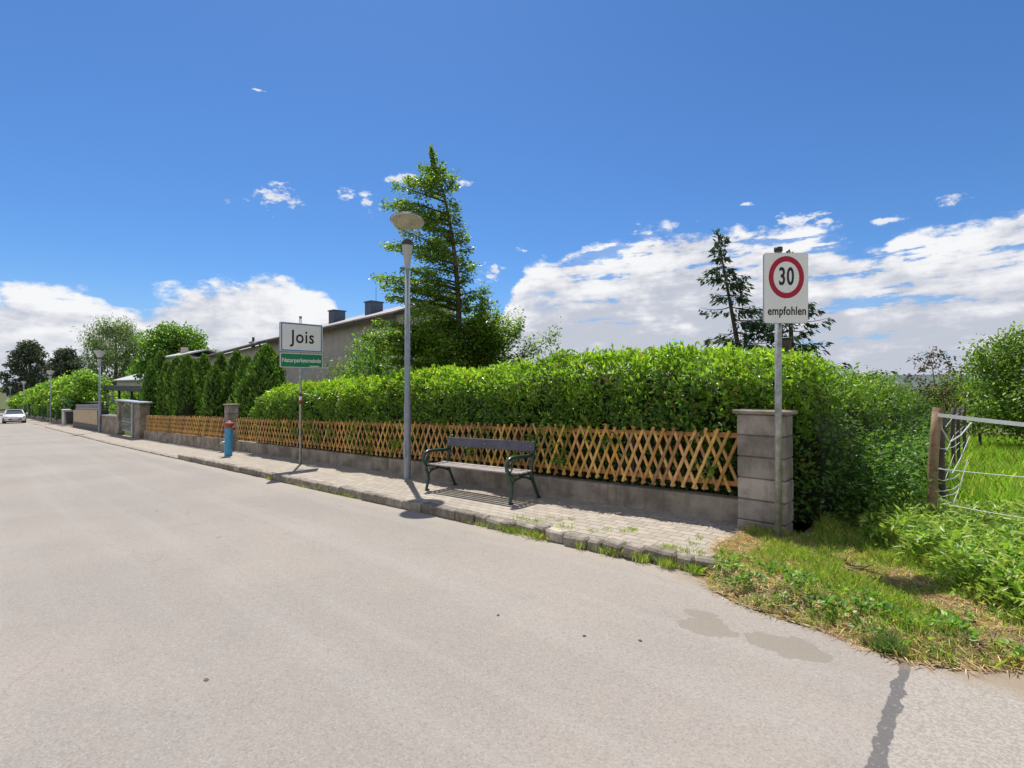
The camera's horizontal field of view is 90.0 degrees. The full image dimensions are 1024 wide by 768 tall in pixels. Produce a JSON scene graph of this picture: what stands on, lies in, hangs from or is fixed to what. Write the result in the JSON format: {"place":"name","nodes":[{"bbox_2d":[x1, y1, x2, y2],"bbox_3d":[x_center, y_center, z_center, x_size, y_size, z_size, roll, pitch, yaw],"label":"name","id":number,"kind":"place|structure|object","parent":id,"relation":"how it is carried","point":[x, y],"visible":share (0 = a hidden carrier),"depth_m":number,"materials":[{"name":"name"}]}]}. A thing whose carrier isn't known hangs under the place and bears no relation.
{"place":"outdoors","nodes":[
{"label":"outdoors","id":0,"kind":"place"},
{"bbox_2d":[0,413,742,562],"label":"pavement","id":1,"kind":"structure","parent":0,"point":[657,528],"depth_m":8.16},
{"bbox_2d":[21,381,25,411],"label":"street lamp","id":2,"kind":"object","parent":1,"relation":"on","point":[23,382],"visible":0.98,"depth_m":78.24,"materials":[{"name":"grey metal"}]},
{"bbox_2d":[46,370,54,422],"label":"street lamp","id":3,"kind":"object","parent":1,"relation":"on","point":[50,372],"visible":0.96,"depth_m":54.39,"materials":[{"name":"grey metal"}]},
{"bbox_2d":[61,409,70,424],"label":"utility pillar","id":4,"kind":"structure","parent":1,"relation":"on","point":[63,420],"depth_m":47.40,"materials":[{"name":"grey paint"}]},
{"bbox_2d":[93,350,105,431],"bbox_3d":[-28.139,0.512,34.933,0.719,5.647,0.719,0,0,43],"label":"street lamp","id":5,"kind":"object","parent":1,"relation":"on","point":[99,354],"visible":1,"depth_m":34.88,"materials":[{"name":"grey metal"}]},
{"bbox_2d":[220,420,235,455],"bbox_3d":[-9.120,1.792,16.474,0.458,1.240,0.316,2,1,20],"label":"hydrant","id":6,"kind":"object","parent":1,"relation":"on","point":[228,441],"visible":0.94,"depth_m":16.37,"materials":[{"name":"metal"}]},
{"bbox_2d":[279,316,322,464],"bbox_3d":[-5.668,0.220,13.740,0.165,4.070,1.160,0,0,43],"label":"town sign","id":7,"kind":"object","parent":1,"relation":"on","point":[300,337],"visible":1,"depth_m":13.72,"materials":[{"name":"metal"}]},
{"bbox_2d":[390,212,424,478],"bbox_3d":[-2.200,-0.683,10.769,0.719,5.647,0.719,0,0,43],"label":"street lamp","id":8,"kind":"object","parent":1,"relation":"on","point":[404,220],"visible":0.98,"depth_m":10.72,"materials":[{"name":"grey metal"}]},
{"bbox_2d":[403,441,405,457],"bbox_3d":[-2.251,1.370,10.715,0.090,0.340,0.012,0,0,43],"label":"access door","id":9,"kind":"structure","parent":8,"relation":"in","point":[404,442],"depth_m":10.70,"materials":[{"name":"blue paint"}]},
{"bbox_2d":[421,435,540,504],"bbox_3d":[-0.590,1.423,8.862,2.210,0.984,0.815,-3,-2,43],"label":"park bench","id":10,"kind":"object","parent":1,"relation":"on","point":[452,440],"visible":1,"depth_m":8.76,"materials":[{"name":"green metal"}]},
{"bbox_2d":[0,386,1021,534],"bbox_3d":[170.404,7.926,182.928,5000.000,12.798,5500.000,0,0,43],"label":"ground","id":11,"kind":"structure","parent":0,"point":[800,527],"depth_m":47.39,"materials":[{"name":"green plant"}]},
{"bbox_2d":[4,392,22,409],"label":"shrub","id":12,"kind":"object","parent":11,"relation":"on","point":[10,405],"visible":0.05,"depth_m":96.59,"materials":[{"name":"green plant"}]},
{"bbox_2d":[6,380,39,407],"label":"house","id":13,"kind":"structure","parent":11,"relation":"on","point":[9,397],"depth_m":149.80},
{"bbox_2d":[12,385,37,409],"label":"shrub","id":14,"kind":"object","parent":11,"relation":"on","point":[18,400],"visible":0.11,"depth_m":85.34,"materials":[{"name":"green plant"}]},
{"bbox_2d":[0,338,51,397],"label":"pine tree","id":15,"kind":"object","parent":11,"relation":"on","point":[29,353],"visible":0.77,"depth_m":104.65,"materials":[{"name":"green plant"}]},
{"bbox_2d":[22,382,44,412],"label":"shrub","id":16,"kind":"object","parent":11,"relation":"on","point":[33,390],"visible":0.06,"depth_m":74.92,"materials":[{"name":"green plant"}]},
{"bbox_2d":[29,377,56,415],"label":"shrub","id":17,"kind":"object","parent":11,"relation":"on","point":[37,397],"visible":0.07,"depth_m":66.17,"materials":[{"name":"green plant"}]},
{"bbox_2d":[11,398,77,423],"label":"chain fence","id":18,"kind":"object","parent":11,"relation":"on","point":[44,412],"visible":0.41,"depth_m":57.92,"materials":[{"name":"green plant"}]},
{"bbox_2d":[39,373,86,410],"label":"shrub","id":19,"kind":"object","parent":11,"relation":"on","point":[46,396],"visible":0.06,"depth_m":58.75,"materials":[{"name":"green plant"}]},
{"bbox_2d":[43,346,85,382],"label":"pine tree","id":20,"kind":"object","parent":11,"relation":"on","point":[63,361],"visible":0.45,"depth_m":97.37,"materials":[{"name":"green plant"}]},
{"bbox_2d":[63,410,72,423],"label":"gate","id":21,"kind":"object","parent":11,"relation":"on","point":[68,415],"visible":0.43,"depth_m":45.60,"materials":[{"name":"metal"}]},
{"bbox_2d":[51,368,116,417],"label":"shrub","id":22,"kind":"object","parent":11,"relation":"on","point":[79,387],"visible":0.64,"depth_m":52.96,"materials":[{"name":"green plant"}]},
{"bbox_2d":[73,404,107,430],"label":"boundary wall","id":23,"kind":"structure","parent":11,"relation":"on","point":[85,416],"depth_m":39.64,"materials":[{"name":"beige tile"}]},
{"bbox_2d":[79,401,103,409],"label":"privacy screen","id":24,"kind":"object","parent":11,"relation":"on","point":[89,403],"visible":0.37,"depth_m":48.78,"materials":[{"name":"grey paint"}]},
{"bbox_2d":[69,312,144,410],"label":"willow tree","id":25,"kind":"object","parent":11,"relation":"on","point":[119,336],"visible":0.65,"depth_m":105.68,"materials":[{"name":"green plant"}]},
{"bbox_2d":[101,415,125,434],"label":"boundary wall","id":26,"kind":"structure","parent":11,"relation":"on","point":[108,423],"depth_m":33.19,"materials":[{"name":"concrete"}]},
{"bbox_2d":[109,391,123,408],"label":"shrub","id":27,"kind":"object","parent":11,"relation":"on","point":[115,398],"visible":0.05,"depth_m":69.33,"materials":[{"name":"green plant"}]},
{"bbox_2d":[107,396,138,425],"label":"shrub","id":28,"kind":"object","parent":11,"relation":"on","point":[126,409],"visible":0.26,"depth_m":41.72,"materials":[{"name":"green plant"}]},
{"bbox_2d":[104,385,142,414],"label":"carport","id":29,"kind":"object","parent":11,"relation":"on","point":[130,388],"visible":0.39,"depth_m":46.44,"materials":[{"name":"grey paint"}]},
{"bbox_2d":[107,393,113,404],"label":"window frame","id":30,"kind":"structure","parent":29,"relation":"in","point":[108,394],"depth_m":48.52,"materials":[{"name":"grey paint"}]},
{"bbox_2d":[112,374,143,384],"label":"house","id":31,"kind":"structure","parent":11,"relation":"on","point":[129,380],"depth_m":74.74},
{"bbox_2d":[115,391,142,411],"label":"shrub","id":32,"kind":"object","parent":11,"relation":"on","point":[137,395],"visible":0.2,"depth_m":61.95,"materials":[{"name":"green plant"}]},
{"bbox_2d":[124,357,148,375],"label":"round tree","id":33,"kind":"object","parent":11,"relation":"on","point":[131,370],"depth_m":91.24,"materials":[{"name":"green plant"}]},
{"bbox_2d":[134,404,149,438],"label":"stone pillar","id":34,"kind":"structure","parent":11,"relation":"on","point":[141,411],"depth_m":27.76,"materials":[{"name":"concrete"}]},
{"bbox_2d":[114,399,152,436],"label":"garden gate","id":35,"kind":"structure","parent":34,"relation":"attached to","point":[122,423],"depth_m":30.29,"materials":[{"name":"metal"}]},
{"bbox_2d":[138,364,160,430],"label":"thuja","id":36,"kind":"object","parent":11,"relation":"on","point":[149,385],"visible":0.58,"depth_m":30.00,"materials":[{"name":"green plant"}]},
{"bbox_2d":[153,351,165,427],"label":"thuja","id":37,"kind":"object","parent":11,"relation":"on","point":[159,360],"visible":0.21,"depth_m":34.62,"materials":[{"name":"green plant"}]},
{"bbox_2d":[154,360,170,431],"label":"thuja","id":38,"kind":"object","parent":11,"relation":"on","point":[159,388],"visible":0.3,"depth_m":28.18,"materials":[{"name":"green plant"}]},
{"bbox_2d":[161,355,181,432],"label":"thuja","id":39,"kind":"object","parent":11,"relation":"on","point":[174,363],"visible":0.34,"depth_m":27.70,"materials":[{"name":"green plant"}]},
{"bbox_2d":[126,320,220,383],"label":"round tree","id":40,"kind":"object","parent":11,"relation":"on","point":[169,339],"visible":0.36,"depth_m":67.84,"materials":[{"name":"green plant"}]},
{"bbox_2d":[143,430,223,450],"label":"wall","id":41,"kind":"structure","parent":11,"relation":"on","point":[207,442],"depth_m":22.34,"materials":[{"name":"concrete"}]},
{"bbox_2d":[145,415,224,438],"bbox_3d":[-15.040,1.862,23.267,12.971,1.306,0.124,0,0,43],"label":"lattice fence","id":42,"kind":"object","parent":41,"relation":"on","point":[184,431],"visible":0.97,"depth_m":22.39,"materials":[{"name":"brown wood"}]},
{"bbox_2d":[165,353,202,434],"bbox_3d":[-16.755,0.638,26.121,1.605,4.416,1.670,0,0,43],"label":"thuja","id":43,"kind":"object","parent":11,"relation":"on","point":[187,399],"visible":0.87,"depth_m":25.82,"materials":[{"name":"green plant"}]},
{"bbox_2d":[166,347,216,362],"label":"house","id":44,"kind":"structure","parent":11,"relation":"on","point":[193,354],"depth_m":58.19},
{"bbox_2d":[193,358,206,434],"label":"thuja","id":45,"kind":"object","parent":11,"relation":"on","point":[199,369],"visible":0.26,"depth_m":27.39,"materials":[{"name":"green plant"}]},
{"bbox_2d":[199,353,211,431],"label":"thuja","id":46,"kind":"object","parent":11,"relation":"on","point":[205,363],"visible":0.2,"depth_m":30.28,"materials":[{"name":"green plant"}]},
{"bbox_2d":[198,365,231,436],"bbox_3d":[-13.024,0.891,22.541,1.429,3.555,1.345,0,0,43],"label":"thuja","id":47,"kind":"object","parent":11,"relation":"on","point":[213,402],"visible":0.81,"depth_m":22.32,"materials":[{"name":"green plant"}]},
{"bbox_2d":[213,352,229,388],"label":"thuja","id":48,"kind":"object","parent":11,"relation":"on","point":[221,361],"visible":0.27,"depth_m":26.55,"materials":[{"name":"green plant"}]},
{"bbox_2d":[223,404,239,440],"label":"stone pillar","id":49,"kind":"structure","parent":11,"relation":"on","point":[231,411],"depth_m":18.55,"materials":[{"name":"concrete"}]},
{"bbox_2d":[223,348,242,439],"bbox_3d":[-12.681,0.519,23.453,1.456,4.312,1.401,0,0,15],"label":"thuja","id":50,"kind":"object","parent":11,"relation":"on","point":[236,358],"visible":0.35,"depth_m":23.29,"materials":[{"name":"green plant"}]},
{"bbox_2d":[226,354,252,440],"bbox_3d":[-11.597,0.657,22.210,1.377,3.913,1.465,0,0,43],"label":"thuja","id":51,"kind":"object","parent":11,"relation":"on","point":[241,368],"visible":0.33,"depth_m":21.91,"materials":[{"name":"green plant"}]},
{"bbox_2d":[232,342,288,441],"bbox_3d":[-10.320,0.406,21.563,2.221,4.330,2.234,0,0,16],"label":"thuja","id":52,"kind":"object","parent":11,"relation":"on","point":[264,372],"visible":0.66,"depth_m":21.02,"materials":[{"name":"green plant"}]},
{"bbox_2d":[194,292,460,392],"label":"house","id":53,"kind":"structure","parent":11,"relation":"on","point":[339,329],"depth_m":25.44,"materials":[{"name":"paint"}]},
{"bbox_2d":[314,355,365,380],"bbox_3d":[-5.920,0.612,18.378,3.047,3.342,2.324,0,0,43],"label":"shrub","id":54,"kind":"object","parent":11,"relation":"on","point":[336,371],"visible":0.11,"depth_m":18.16,"materials":[{"name":"green plant"}]},
{"bbox_2d":[337,327,411,390],"bbox_3d":[-4.503,0.054,17.064,3.481,4.312,2.767,0,0,43],"label":"shrub","id":55,"kind":"object","parent":11,"relation":"on","point":[378,366],"visible":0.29,"depth_m":16.62,"materials":[{"name":"green plant"}]},
{"bbox_2d":[359,142,561,371],"bbox_3d":[-1.458,-2.608,15.191,5.845,9.373,3.956,0,0,9],"label":"tree","id":56,"kind":"object","parent":11,"relation":"on","point":[478,340],"visible":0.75,"depth_m":15.03,"materials":[{"name":"green plant"}]},
{"bbox_2d":[233,440,737,522],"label":"wall","id":57,"kind":"structure","parent":11,"relation":"on","point":[712,506],"depth_m":8.42,"materials":[{"name":"concrete"}]},
{"bbox_2d":[235,417,737,491],"bbox_3d":[-3.523,1.300,12.538,17.713,1.457,0.124,0,0,43],"label":"lattice fence","id":58,"kind":"object","parent":57,"relation":"on","point":[633,461],"visible":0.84,"depth_m":8.38,"materials":[{"name":"brown wood"}]},
{"bbox_2d":[248,338,843,523],"bbox_3d":[-2.150,0.817,12.295,16.991,3.036,2.137,0,0,43],"label":"laurel hedge","id":59,"kind":"object","parent":11,"relation":"on","point":[644,393],"visible":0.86,"depth_m":8.32,"materials":[{"name":"green plant"}]},
{"bbox_2d":[687,228,774,374],"bbox_3d":[5.973,-1.109,13.140,3.717,5.911,3.019,0,0,43],"label":"spruce tree","id":60,"kind":"object","parent":11,"relation":"on","point":[741,299],"visible":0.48,"depth_m":13.19,"materials":[{"name":"green plant"}]},
{"bbox_2d":[732,408,797,534],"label":"stone pillar","id":61,"kind":"structure","parent":11,"relation":"on","point":[756,460],"depth_m":6.04,"materials":[{"name":"concrete"}]},
{"bbox_2d":[782,337,791,353],"bbox_3d":[4.393,0.579,8.208,0.150,2.650,0.150,0,0,43],"label":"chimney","id":62,"kind":"object","parent":11,"relation":"on","point":[786,343],"visible":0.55,"depth_m":8.15,"materials":[{"name":"concrete"}]},
{"bbox_2d":[747,249,897,383],"bbox_3d":[6.933,-0.761,12.370,3.678,5.114,3.233,0,0,43],"label":"spruce tree","id":63,"kind":"object","parent":11,"relation":"on","point":[800,336],"visible":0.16,"depth_m":12.28,"materials":[{"name":"green plant"}]},
{"bbox_2d":[710,345,967,530],"bbox_3d":[10.421,0.622,13.599,2.515,2.308,20.935,0,0,43],"label":"overgrown hedge","id":64,"kind":"object","parent":11,"relation":"on","point":[852,411],"visible":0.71,"depth_m":6.63,"materials":[{"name":"green plant"}]},
{"bbox_2d":[817,424,955,531],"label":"nettles","id":65,"kind":"object","parent":11,"relation":"on","point":[906,460],"visible":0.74,"depth_m":6.19,"materials":[{"name":"green plant"}]},
{"bbox_2d":[901,346,966,406],"bbox_3d":[13.574,0.237,16.602,1.932,2.956,1.816,0,0,43],"label":"field bush","id":66,"kind":"object","parent":11,"relation":"on","point":[924,368],"visible":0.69,"depth_m":16.56,"materials":[{"name":"green plant"}]},
{"bbox_2d":[918,371,970,434],"bbox_3d":[13.276,0.659,15.630,1.398,2.089,0.991,0,0,24],"label":"field bush","id":67,"kind":"object","parent":11,"relation":"on","point":[947,406],"visible":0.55,"depth_m":15.63,"materials":[{"name":"green plant"}]},
{"bbox_2d":[913,374,1022,436],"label":"field bush","id":68,"kind":"object","parent":11,"relation":"on","point":[941,404],"visible":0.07,"depth_m":16.32,"materials":[{"name":"green plant"}]},
{"bbox_2d":[926,403,1023,517],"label":"pasture fence","id":69,"kind":"object","parent":11,"relation":"on","point":[937,453],"visible":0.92,"depth_m":5.78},
{"bbox_2d":[939,321,1023,445],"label":"field bush","id":70,"kind":"object","parent":11,"relation":"on","point":[1008,395],"visible":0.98,"depth_m":11.80,"materials":[{"name":"green plant"}]},
{"bbox_2d":[0,416,1023,767],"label":"road","id":71,"kind":"structure","parent":0,"point":[144,596],"depth_m":3.61,"materials":[{"name":"grey asphalt"}]},
{"bbox_2d":[1,409,27,423],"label":"parked car","id":72,"kind":"object","parent":71,"relation":"on","point":[15,415],"visible":0.99,"depth_m":56.43,"materials":[{"name":"white paint"}]},
{"bbox_2d":[45,427,717,573],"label":"kerb","id":73,"kind":"structure","parent":71,"relation":"on","point":[563,536],"depth_m":7.50,"materials":[{"name":"stone"}]},
{"bbox_2d":[264,476,738,575],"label":"kerb grass","id":74,"kind":"structure","parent":71,"relation":"on","point":[694,569],"depth_m":5.74,"materials":[{"name":"green plant"}]},
{"bbox_2d":[0,0,1023,386],"label":"sky","id":75,"kind":"structure","parent":0,"point":[226,168],"materials":[{"name":"blue"}]},
{"bbox_2d":[705,497,1023,672],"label":"verge","id":76,"kind":"structure","parent":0,"point":[809,530],"depth_m":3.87,"materials":[{"name":"green plant"}]},
{"bbox_2d":[763,246,807,538],"bbox_3d":[2.999,0.207,5.662,0.486,3.445,0.125,0,0,0],"label":"speed sign","id":77,"kind":"object","parent":76,"relation":"on","point":[785,288],"visible":1,"depth_m":5.60,"materials":[{"name":"metal"}]},
{"bbox_2d":[811,552,875,571],"bbox_3d":[3.156,1.675,4.895,0.244,0.080,0.507,0,0,-14],"label":"dead branch","id":78,"kind":"object","parent":76,"relation":"on","point":[849,568],"visible":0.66,"depth_m":4.70,"materials":[{"name":"brown wood"}]},
{"bbox_2d":[694,524,1023,676],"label":"dry straw","id":79,"kind":"object","parent":76,"relation":"on","point":[971,603],"visible":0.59,"depth_m":4.00,"materials":[{"name":"beige plant"}]},
{"bbox_2d":[709,549,1023,665],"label":"clover","id":80,"kind":"object","parent":76,"relation":"on","point":[855,599],"visible":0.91,"depth_m":3.93,"materials":[{"name":"green plant"}]},
{"bbox_2d":[859,628,917,655],"bbox_3d":[2.556,1.754,3.481,0.306,0.181,0.290,0,0,13],"label":"grass tuft","id":81,"kind":"object","parent":76,"relation":"on","point":[891,644],"visible":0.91,"depth_m":3.46,"materials":[{"name":"green plant"}]},
{"bbox_2d":[844,489,1023,629],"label":"bank weeds","id":82,"kind":"object","parent":76,"relation":"on","point":[995,552],"visible":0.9,"depth_m":4.74,"materials":[{"name":"green plant"}]},
{"bbox_2d":[854,405,1023,527],"bbox_3d":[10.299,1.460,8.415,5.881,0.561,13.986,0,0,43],"label":"pasture grass","id":83,"kind":"structure","parent":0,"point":[1002,452],"depth_m":8.75,"materials":[{"name":"green plant"}]},
{"bbox_2d":[865,373,1023,386],"bbox_3d":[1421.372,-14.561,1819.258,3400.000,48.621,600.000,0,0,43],"label":"hills","id":84,"kind":"structure","parent":0,"point":[923,377],"depth_m":1674.38,"materials":[{"name":"green plant"}]}
]}

